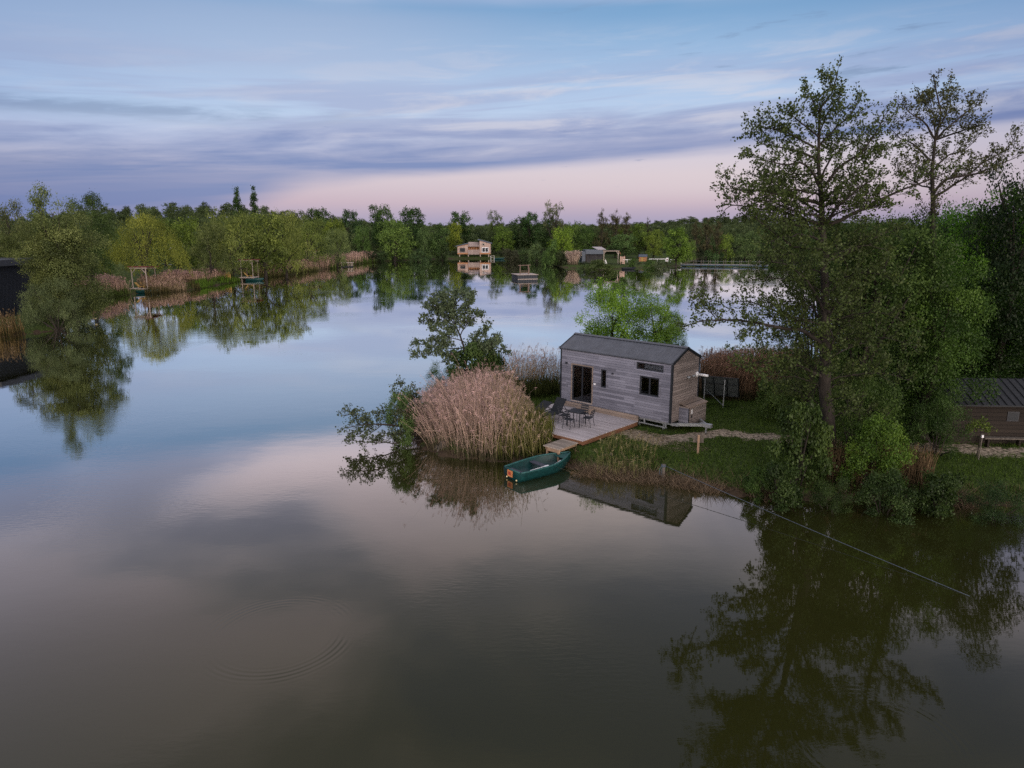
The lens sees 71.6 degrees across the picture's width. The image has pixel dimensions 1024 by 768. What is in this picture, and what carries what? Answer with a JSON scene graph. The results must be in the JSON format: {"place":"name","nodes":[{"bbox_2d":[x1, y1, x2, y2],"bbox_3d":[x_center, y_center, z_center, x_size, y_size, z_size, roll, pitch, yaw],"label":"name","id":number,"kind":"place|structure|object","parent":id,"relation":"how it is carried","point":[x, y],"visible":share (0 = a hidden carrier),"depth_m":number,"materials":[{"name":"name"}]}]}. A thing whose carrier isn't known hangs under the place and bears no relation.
{"place":"outdoors","nodes":[
{"label":"outdoors","id":0,"kind":"place"},
{"bbox_2d":[0,255,1023,767],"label":"water","id":1,"kind":"structure","parent":0,"point":[222,545],"depth_m":21.24,"materials":[{"name":"grey liquid"}]},
{"bbox_2d":[504,451,570,482],"bbox_3d":[1.262,3.517,30.578,3.378,0.645,1.418,-10,16,-37],"label":"rowing boat","id":2,"kind":"object","parent":1,"relation":"on","point":[518,471],"visible":0.99,"depth_m":30.51,"materials":[{"name":"plastic"}]},
{"bbox_2d":[0,217,1023,506],"bbox_3d":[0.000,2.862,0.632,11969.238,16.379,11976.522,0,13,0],"label":"ground","id":3,"kind":"structure","parent":0,"point":[1000,451],"depth_m":32.34,"materials":[{"name":"green plant"}]},
{"bbox_2d":[0,307,24,337],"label":"reeds","id":4,"kind":"object","parent":3,"relation":"on","point":[11,326],"visible":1,"depth_m":68.03,"materials":[{"name":"beige plant"}]},
{"bbox_2d":[0,199,31,257],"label":"alder tree","id":5,"kind":"object","parent":3,"relation":"on","point":[3,216],"visible":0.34,"depth_m":86.15,"materials":[{"name":"green plant"}]},
{"bbox_2d":[0,258,41,317],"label":"dark cabin","id":6,"kind":"object","parent":3,"relation":"on","point":[12,282],"visible":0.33,"depth_m":78.57,"materials":[{"name":"paint"}]},
{"bbox_2d":[0,219,46,299],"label":"bushy tree","id":7,"kind":"object","parent":3,"relation":"on","point":[4,254],"visible":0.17,"depth_m":84.02,"materials":[{"name":"green plant"}]},
{"bbox_2d":[9,220,87,321],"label":"willow tree","id":8,"kind":"object","parent":3,"relation":"on","point":[31,264],"visible":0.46,"depth_m":71.68,"materials":[{"name":"green plant"}]},
{"bbox_2d":[14,274,98,330],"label":"willow bush","id":9,"kind":"object","parent":3,"relation":"on","point":[36,315],"visible":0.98,"depth_m":70.93,"materials":[{"name":"green plant"}]},
{"bbox_2d":[27,180,93,321],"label":"willow tree","id":10,"kind":"object","parent":3,"relation":"on","point":[38,202],"visible":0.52,"depth_m":72.84,"materials":[{"name":"green plant"}]},
{"bbox_2d":[20,205,114,324],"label":"willow tree","id":11,"kind":"object","parent":3,"relation":"on","point":[80,238],"visible":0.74,"depth_m":73.12,"materials":[{"name":"green plant"}]},
{"bbox_2d":[60,188,121,295],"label":"oak tree","id":12,"kind":"object","parent":3,"relation":"on","point":[100,225],"visible":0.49,"depth_m":98.33,"materials":[{"name":"green plant"}]},
{"bbox_2d":[57,273,131,295],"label":"reeds","id":13,"kind":"object","parent":3,"relation":"on","point":[115,282],"visible":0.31,"depth_m":107.25,"materials":[{"name":"beige plant"}]},
{"bbox_2d":[97,209,194,276],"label":"weeping willow","id":14,"kind":"object","parent":3,"relation":"on","point":[145,244],"visible":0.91,"depth_m":115.58,"materials":[{"name":"green plant"}]},
{"bbox_2d":[136,274,187,292],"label":"reeds","id":15,"kind":"object","parent":3,"relation":"on","point":[169,282],"visible":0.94,"depth_m":113.91,"materials":[{"name":"beige plant"}]},
{"bbox_2d":[169,213,207,267],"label":"bushy tree","id":16,"kind":"object","parent":3,"relation":"on","point":[181,228],"visible":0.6,"depth_m":141.12,"materials":[{"name":"green plant"}]},
{"bbox_2d":[159,268,229,282],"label":"reeds","id":17,"kind":"object","parent":3,"relation":"on","point":[186,275],"visible":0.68,"depth_m":125.40,"materials":[{"name":"beige plant"}]},
{"bbox_2d":[182,221,236,280],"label":"willow tree","id":18,"kind":"object","parent":3,"relation":"on","point":[206,231],"visible":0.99,"depth_m":127.46,"materials":[{"name":"green plant"}]},
{"bbox_2d":[189,274,239,287],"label":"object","id":19,"kind":"object","parent":3,"relation":"on","point":[205,283],"visible":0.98,"depth_m":127.23,"materials":[{"name":"green plant"}]},
{"bbox_2d":[192,207,264,276],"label":"willow tree","id":20,"kind":"object","parent":3,"relation":"on","point":[233,241],"visible":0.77,"depth_m":132.90,"materials":[{"name":"green plant"}]},
{"bbox_2d":[234,209,291,278],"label":"willow tree","id":21,"kind":"object","parent":3,"relation":"on","point":[258,250],"visible":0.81,"depth_m":140.26,"materials":[{"name":"green plant"}]},
{"bbox_2d":[234,259,318,276],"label":"reeds","id":22,"kind":"object","parent":3,"relation":"on","point":[305,265],"visible":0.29,"depth_m":152.53,"materials":[{"name":"beige plant"}]},
{"bbox_2d":[254,208,315,275],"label":"willow tree","id":23,"kind":"object","parent":3,"relation":"on","point":[287,241],"visible":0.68,"depth_m":147.00,"materials":[{"name":"green plant"}]},
{"bbox_2d":[280,214,333,268],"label":"willow tree","id":24,"kind":"object","parent":3,"relation":"on","point":[313,234],"visible":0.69,"depth_m":167.03,"materials":[{"name":"green plant"}]},
{"bbox_2d":[301,206,334,240],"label":"oak tree","id":25,"kind":"object","parent":3,"relation":"on","point":[318,213],"visible":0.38,"depth_m":261.10,"materials":[{"name":"green plant"}]},
{"bbox_2d":[323,228,352,267],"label":"willow tree","id":26,"kind":"object","parent":3,"relation":"on","point":[331,247],"visible":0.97,"depth_m":177.72,"materials":[{"name":"green plant"}]},
{"bbox_2d":[303,251,375,269],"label":"reeds","id":27,"kind":"object","parent":3,"relation":"on","point":[349,258],"visible":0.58,"depth_m":187.59,"materials":[{"name":"beige plant"}]},
{"bbox_2d":[338,209,363,243],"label":"oak tree","id":28,"kind":"object","parent":3,"relation":"on","point":[345,215],"visible":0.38,"depth_m":249.53,"materials":[{"name":"green plant"}]},
{"bbox_2d":[351,224,372,253],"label":"alder tree","id":29,"kind":"object","parent":3,"relation":"on","point":[362,243],"visible":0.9,"depth_m":215.43,"materials":[{"name":"green plant"}]},
{"bbox_2d":[368,203,393,249],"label":"oak tree","id":30,"kind":"object","parent":3,"relation":"on","point":[379,214],"visible":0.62,"depth_m":223.47,"materials":[{"name":"green plant"}]},
{"bbox_2d":[335,374,435,452],"bbox_3d":[-6.061,1.481,34.438,5.050,3.356,3.021,-5,13,-21],"label":"fallen willow","id":31,"kind":"object","parent":3,"relation":"on","point":[380,439],"visible":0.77,"depth_m":33.95,"materials":[{"name":"green plant"}]},
{"bbox_2d":[373,218,420,260],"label":"willow tree","id":32,"kind":"object","parent":3,"relation":"on","point":[385,233],"visible":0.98,"depth_m":210.69,"materials":[{"name":"green plant"}]},
{"bbox_2d":[384,387,419,447],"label":"bush","id":33,"kind":"object","parent":3,"relation":"on","point":[402,401],"visible":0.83,"depth_m":34.04,"materials":[{"name":"green plant"}]},
{"bbox_2d":[393,205,425,254],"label":"oak tree","id":34,"kind":"object","parent":3,"relation":"on","point":[407,219],"visible":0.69,"depth_m":242.35,"materials":[{"name":"green plant"}]},
{"bbox_2d":[416,227,431,257],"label":"alder tree","id":35,"kind":"object","parent":3,"relation":"on","point":[421,241],"visible":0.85,"depth_m":212.60,"materials":[{"name":"green plant"}]},
{"bbox_2d":[428,223,450,256],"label":"alder tree","id":36,"kind":"object","parent":3,"relation":"on","point":[437,237],"visible":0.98,"depth_m":214.88,"materials":[{"name":"green plant"}]},
{"bbox_2d":[418,360,462,396],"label":"bush","id":37,"kind":"object","parent":3,"relation":"on","point":[450,369],"visible":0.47,"depth_m":40.88,"materials":[{"name":"green plant"}]},
{"bbox_2d":[446,221,462,254],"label":"maple tree","id":38,"kind":"object","parent":3,"relation":"on","point":[453,237],"visible":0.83,"depth_m":243.08,"materials":[{"name":"green plant"}]},
{"bbox_2d":[407,285,511,376],"bbox_3d":[-3.015,-2.451,41.883,6.268,6.801,3.694,-1,13,-5],"label":"willow tree","id":39,"kind":"object","parent":3,"relation":"on","point":[446,307],"visible":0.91,"depth_m":41.21,"materials":[{"name":"green plant"}]},
{"bbox_2d":[448,211,472,242],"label":"oak tree","id":40,"kind":"object","parent":3,"relation":"on","point":[456,218],"visible":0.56,"depth_m":258.31,"materials":[{"name":"green plant"}]},
{"bbox_2d":[444,338,500,388],"bbox_3d":[-2.254,-0.937,42.274,3.526,3.822,3.553,0,13,1],"label":"bush","id":41,"kind":"object","parent":3,"relation":"on","point":[462,358],"visible":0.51,"depth_m":41.49,"materials":[{"name":"green plant"}]},
{"bbox_2d":[391,353,555,462],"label":"reeds","id":42,"kind":"object","parent":3,"relation":"on","point":[463,401],"visible":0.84,"depth_m":33.46,"materials":[{"name":"beige plant"}]},
{"bbox_2d":[456,239,491,256],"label":"stilt house","id":43,"kind":"structure","parent":3,"relation":"on","point":[480,247],"depth_m":229.06,"materials":[{"name":"beige wood"}]},
{"bbox_2d":[475,350,514,386],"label":"bush","id":44,"kind":"object","parent":3,"relation":"on","point":[499,362],"visible":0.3,"depth_m":42.55,"materials":[{"name":"green plant"}]},
{"bbox_2d":[491,224,515,254],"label":"maple tree","id":45,"kind":"object","parent":3,"relation":"on","point":[501,237],"visible":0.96,"depth_m":239.44,"materials":[{"name":"green plant"}]},
{"bbox_2d":[0,201,1018,274],"bbox_3d":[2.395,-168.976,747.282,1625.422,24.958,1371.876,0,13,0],"label":"forest","id":46,"kind":"object","parent":3,"relation":"on","point":[477,231],"visible":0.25,"depth_m":344.37,"materials":[{"name":"green plant"}]},
{"bbox_2d":[509,215,532,253],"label":"oak tree","id":47,"kind":"object","parent":3,"relation":"on","point":[516,232],"visible":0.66,"depth_m":246.10,"materials":[{"name":"green plant"}]},
{"bbox_2d":[501,343,559,389],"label":"reeds","id":48,"kind":"object","parent":3,"relation":"on","point":[540,371],"visible":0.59,"depth_m":42.98,"materials":[{"name":"beige plant"}]},
{"bbox_2d":[520,211,541,246],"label":"oak tree","id":49,"kind":"object","parent":3,"relation":"on","point":[533,217],"visible":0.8,"depth_m":242.12,"materials":[{"name":"green plant"}]},
{"bbox_2d":[503,373,559,398],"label":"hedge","id":50,"kind":"object","parent":3,"relation":"on","point":[549,387],"visible":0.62,"depth_m":41.54,"materials":[{"name":"green plant"}]},
{"bbox_2d":[533,218,563,252],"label":"oak tree","id":51,"kind":"object","parent":3,"relation":"on","point":[541,237],"visible":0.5,"depth_m":234.90,"materials":[{"name":"green plant"}]},
{"bbox_2d":[541,238,560,265],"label":"willow bush","id":52,"kind":"object","parent":3,"relation":"on","point":[549,260],"visible":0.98,"depth_m":185.02,"materials":[{"name":"green plant"}]},
{"bbox_2d":[542,199,565,239],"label":"ash tree","id":53,"kind":"object","parent":3,"relation":"on","point":[560,223],"visible":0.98,"depth_m":220.33,"materials":[{"name":"green plant"}]},
{"bbox_2d":[546,226,573,255],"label":"maple tree","id":54,"kind":"object","parent":3,"relation":"on","point":[555,233],"visible":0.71,"depth_m":188.46,"materials":[{"name":"green plant"}]},
{"bbox_2d":[543,439,577,461],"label":"jetty","id":55,"kind":"object","parent":3,"relation":"on","point":[558,446],"visible":0.81,"depth_m":31.81,"materials":[{"name":"brown wood"}]},
{"bbox_2d":[519,401,638,445],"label":"deck","id":56,"kind":"structure","parent":3,"relation":"on","point":[606,423],"depth_m":34.69,"materials":[{"name":"grey wood"}]},
{"bbox_2d":[576,227,600,250],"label":"maple tree","id":57,"kind":"object","parent":3,"relation":"on","point":[584,235],"visible":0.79,"depth_m":221.81,"materials":[{"name":"green plant"}]},
{"bbox_2d":[366,241,834,265],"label":"undergrowth","id":58,"kind":"object","parent":3,"relation":"on","point":[561,258],"visible":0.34,"depth_m":211.21,"materials":[{"name":"green plant"}]},
{"bbox_2d":[592,209,611,248],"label":"conifer tree","id":59,"kind":"object","parent":3,"relation":"on","point":[603,224],"visible":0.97,"depth_m":218.67,"materials":[{"name":"green plant"}]},
{"bbox_2d":[579,247,624,263],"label":"lakeside cabin","id":60,"kind":"object","parent":3,"relation":"on","point":[588,255],"visible":0.94,"depth_m":184.36,"materials":[{"name":"grey wood"}]},
{"bbox_2d":[574,277,651,340],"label":"willow tree","id":61,"kind":"object","parent":3,"relation":"on","point":[618,328],"visible":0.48,"depth_m":42.94,"materials":[{"name":"green plant"}]},
{"bbox_2d":[604,233,638,257],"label":"willow tree","id":62,"kind":"object","parent":3,"relation":"on","point":[626,244],"visible":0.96,"depth_m":215.50,"materials":[{"name":"green plant"}]},
{"bbox_2d":[594,430,661,477],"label":"reeds","id":63,"kind":"object","parent":3,"relation":"on","point":[623,448],"visible":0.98,"depth_m":30.58,"materials":[{"name":"green plant"}]},
{"bbox_2d":[559,332,712,432],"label":"tiny house","id":64,"kind":"structure","parent":3,"relation":"on","point":[653,381],"depth_m":35.39,"materials":[{"name":"paint"}]},
{"bbox_2d":[571,363,592,404],"bbox_3d":[3.691,-0.020,37.401,1.430,2.030,0.140,11,17,42],"label":"sliding door","id":65,"kind":"structure","parent":64,"relation":"in","point":[572,375],"depth_m":37.45,"materials":[{"name":"paint"}]},
{"bbox_2d":[638,374,660,398],"bbox_3d":[6.700,0.112,34.580,1.240,1.080,0.120,11,17,42],"label":"window","id":66,"kind":"structure","parent":64,"relation":"in","point":[640,376],"depth_m":34.60,"materials":[{"name":"paint"}]},
{"bbox_2d":[635,360,664,374],"bbox_3d":[6.699,-0.817,34.381,1.650,0.480,0.130,11,17,42],"label":"window","id":67,"kind":"structure","parent":64,"relation":"in","point":[652,367],"depth_m":34.35,"materials":[{"name":"paint"}]},
{"bbox_2d":[628,222,648,257],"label":"alder tree","id":68,"kind":"object","parent":3,"relation":"on","point":[638,237],"visible":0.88,"depth_m":217.95,"materials":[{"name":"green plant"}]},
{"bbox_2d":[642,229,664,258],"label":"willow tree","id":69,"kind":"object","parent":3,"relation":"on","point":[655,248],"visible":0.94,"depth_m":212.47,"materials":[{"name":"green plant"}]},
{"bbox_2d":[624,287,689,344],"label":"willow tree","id":70,"kind":"object","parent":3,"relation":"on","point":[657,328],"visible":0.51,"depth_m":43.27,"materials":[{"name":"green plant"}]},
{"bbox_2d":[613,428,713,452],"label":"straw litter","id":71,"kind":"object","parent":3,"relation":"on","point":[660,436],"visible":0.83,"depth_m":33.08,"materials":[{"name":"beige plant"}]},
{"bbox_2d":[660,226,693,266],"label":"maple tree","id":72,"kind":"object","parent":3,"relation":"on","point":[678,252],"visible":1,"depth_m":182.12,"materials":[{"name":"green plant"}]},
{"bbox_2d":[701,376,738,406],"bbox_3d":[11.519,0.359,39.324,2.010,1.685,0.880,6,14,23],"label":"solar panel","id":73,"kind":"object","parent":3,"relation":"on","point":[720,386],"visible":0.94,"depth_m":39.24,"materials":[{"name":"glass"}]},
{"bbox_2d":[464,437,1023,505],"bbox_3d":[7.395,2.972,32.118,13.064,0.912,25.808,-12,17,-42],"label":"bank grass","id":74,"kind":"structure","parent":3,"relation":"on","point":[655,466],"depth_m":29.51,"materials":[{"name":"green plant"}]},
{"bbox_2d":[469,384,1023,502],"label":"grass","id":75,"kind":"structure","parent":3,"relation":"on","point":[752,411],"depth_m":31.33,"materials":[{"name":"green plant"}]},
{"bbox_2d":[732,230,762,259],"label":"willow tree","id":76,"kind":"object","parent":3,"relation":"on","point":[744,250],"visible":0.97,"depth_m":221.90,"materials":[{"name":"green plant"}]},
{"bbox_2d":[698,342,818,401],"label":"reeds","id":77,"kind":"object","parent":3,"relation":"on","point":[718,365],"visible":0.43,"depth_m":40.84,"materials":[{"name":"beige plant"}]},
{"bbox_2d":[742,465,774,504],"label":"bramble bush","id":78,"kind":"object","parent":3,"relation":"on","point":[750,484],"visible":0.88,"depth_m":27.25,"materials":[{"name":"green plant"}]},
{"bbox_2d":[755,380,789,419],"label":"elder bush","id":79,"kind":"object","parent":3,"relation":"on","point":[769,408],"visible":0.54,"depth_m":36.53,"materials":[{"name":"green plant"}]},
{"bbox_2d":[565,456,986,509],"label":"sedge tussocks","id":80,"kind":"object","parent":3,"relation":"on","point":[589,470],"visible":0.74,"depth_m":29.20,"materials":[{"name":"green plant"}]},
{"bbox_2d":[763,457,806,513],"bbox_3d":[10.069,3.849,26.610,1.776,2.170,1.763,11,17,41],"label":"bramble bush","id":81,"kind":"object","parent":3,"relation":"on","point":[787,491],"visible":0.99,"depth_m":26.26,"materials":[{"name":"green plant"}]},
{"bbox_2d":[766,396,837,487],"bbox_3d":[11.318,2.228,27.651,2.334,3.711,2.316,-7,14,-28],"label":"elder bush","id":82,"kind":"object","parent":3,"relation":"on","point":[818,440],"visible":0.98,"depth_m":27.39,"materials":[{"name":"green plant"}]},
{"bbox_2d":[761,231,862,431],"bbox_3d":[14.037,-2.194,33.254,4.305,10.163,4.857,4,13,16],"label":"alder tree","id":83,"kind":"object","parent":3,"relation":"on","point":[790,401],"visible":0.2,"depth_m":33.27,"materials":[{"name":"green plant"}]},
{"bbox_2d":[675,55,966,465],"bbox_3d":[11.258,-4.192,27.593,10.641,16.113,7.094,0,13,0],"label":"alder tree","id":84,"kind":"object","parent":3,"relation":"on","point":[846,316],"visible":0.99,"depth_m":26.79,"materials":[{"name":"green plant"}]},
{"bbox_2d":[806,476,856,517],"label":"bramble bush","id":85,"kind":"object","parent":3,"relation":"on","point":[838,499],"visible":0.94,"depth_m":26.18,"materials":[{"name":"green plant"}]},
{"bbox_2d":[815,350,907,462],"bbox_3d":[14.451,1.110,29.760,3.856,5.010,3.606,0,13,1],"label":"elder bush","id":86,"kind":"object","parent":3,"relation":"on","point":[867,384],"visible":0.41,"depth_m":29.37,"materials":[{"name":"green plant"}]},
{"bbox_2d":[829,411,918,489],"bbox_3d":[13.993,2.637,27.417,2.728,3.376,2.721,-4,13,-17],"label":"elder bush","id":87,"kind":"object","parent":3,"relation":"on","point":[868,431],"visible":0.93,"depth_m":27.08,"materials":[{"name":"green plant"}]},
{"bbox_2d":[785,213,967,438],"bbox_3d":[15.948,-2.392,32.268,6.447,10.942,6.168,-4,13,-18],"label":"alder tree","id":88,"kind":"object","parent":3,"relation":"on","point":[877,284],"visible":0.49,"depth_m":30.47,"materials":[{"name":"green plant"}]},
{"bbox_2d":[825,439,941,491],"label":"reeds","id":89,"kind":"object","parent":3,"relation":"on","point":[912,472],"visible":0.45,"depth_m":27.87,"materials":[{"name":"green plant"}]},
{"bbox_2d":[852,465,918,527],"bbox_3d":[13.832,4.105,26.002,2.259,2.318,2.264,-11,16,-40],"label":"bramble bush","id":90,"kind":"object","parent":3,"relation":"on","point":[893,482],"visible":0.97,"depth_m":25.74,"materials":[{"name":"green plant"}]},
{"bbox_2d":[833,202,968,432],"bbox_3d":[17.750,-2.623,32.657,5.469,11.366,5.377,1,13,6],"label":"oak tree","id":91,"kind":"object","parent":3,"relation":"on","point":[900,355],"visible":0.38,"depth_m":31.70,"materials":[{"name":"green plant"}]},
{"bbox_2d":[871,254,1003,440],"bbox_3d":[19.259,-1.458,32.224,4.918,9.205,5.375,-6,14,-23],"label":"hornbeam tree","id":92,"kind":"object","parent":3,"relation":"on","point":[971,302],"visible":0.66,"depth_m":31.05,"materials":[{"name":"green plant"}]},
{"bbox_2d":[910,467,966,518],"bbox_3d":[15.688,4.143,25.988,2.004,2.161,2.020,-2,13,-10],"label":"bramble bush","id":93,"kind":"object","parent":3,"relation":"on","point":[944,490],"visible":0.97,"depth_m":25.68,"materials":[{"name":"green plant"}]},
{"bbox_2d":[904,385,978,460],"bbox_3d":[18.594,1.622,30.788,2.837,3.386,2.654,0,13,-2],"label":"elder bush","id":94,"kind":"object","parent":3,"relation":"on","point":[938,425],"visible":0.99,"depth_m":30.59,"materials":[{"name":"green plant"}]},
{"bbox_2d":[880,274,1021,397],"bbox_3d":[24.023,-2.360,39.452,6.684,7.684,7.423,-10,16,-38],"label":"hornbeam tree","id":95,"kind":"object","parent":3,"relation":"on","point":[987,335],"visible":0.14,"depth_m":37.82,"materials":[{"name":"green plant"}]},
{"bbox_2d":[886,68,1023,432],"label":"alder tree","id":96,"kind":"object","parent":3,"relation":"on","point":[922,97],"visible":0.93,"depth_m":31.36,"materials":[{"name":"green plant"}]},
{"bbox_2d":[889,209,1023,339],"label":"hornbeam tree","id":97,"kind":"object","parent":3,"relation":"on","point":[947,230],"visible":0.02,"depth_m":47.24,"materials":[{"name":"green plant"}]},
{"bbox_2d":[914,184,1023,378],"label":"maple tree","id":98,"kind":"object","parent":3,"relation":"on","point":[951,216],"visible":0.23,"depth_m":39.33,"materials":[{"name":"green plant"}]},
{"bbox_2d":[925,377,1023,443],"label":"log shed","id":99,"kind":"structure","parent":3,"relation":"on","point":[1005,416],"depth_m":32.31,"materials":[{"name":"paint"}]},
{"bbox_2d":[965,415,997,459],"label":"sapling","id":100,"kind":"object","parent":3,"relation":"on","point":[982,426],"visible":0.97,"depth_m":30.07,"materials":[{"name":"green plant"}]},
{"bbox_2d":[941,157,1023,378],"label":"oak tree","id":101,"kind":"object","parent":3,"relation":"on","point":[1011,263],"visible":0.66,"depth_m":36.55,"materials":[{"name":"green plant"}]},
{"bbox_2d":[949,253,1023,378],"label":"hornbeam tree","id":102,"kind":"object","parent":3,"relation":"on","point":[1019,345],"visible":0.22,"depth_m":37.64,"materials":[{"name":"green plant"}]},
{"bbox_2d":[960,476,1023,527],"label":"bramble bush","id":103,"kind":"object","parent":3,"relation":"on","point":[997,494],"visible":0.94,"depth_m":25.53,"materials":[{"name":"green plant"}]},
{"bbox_2d":[0,0,1023,226],"label":"sky","id":104,"kind":"structure","parent":0,"point":[439,108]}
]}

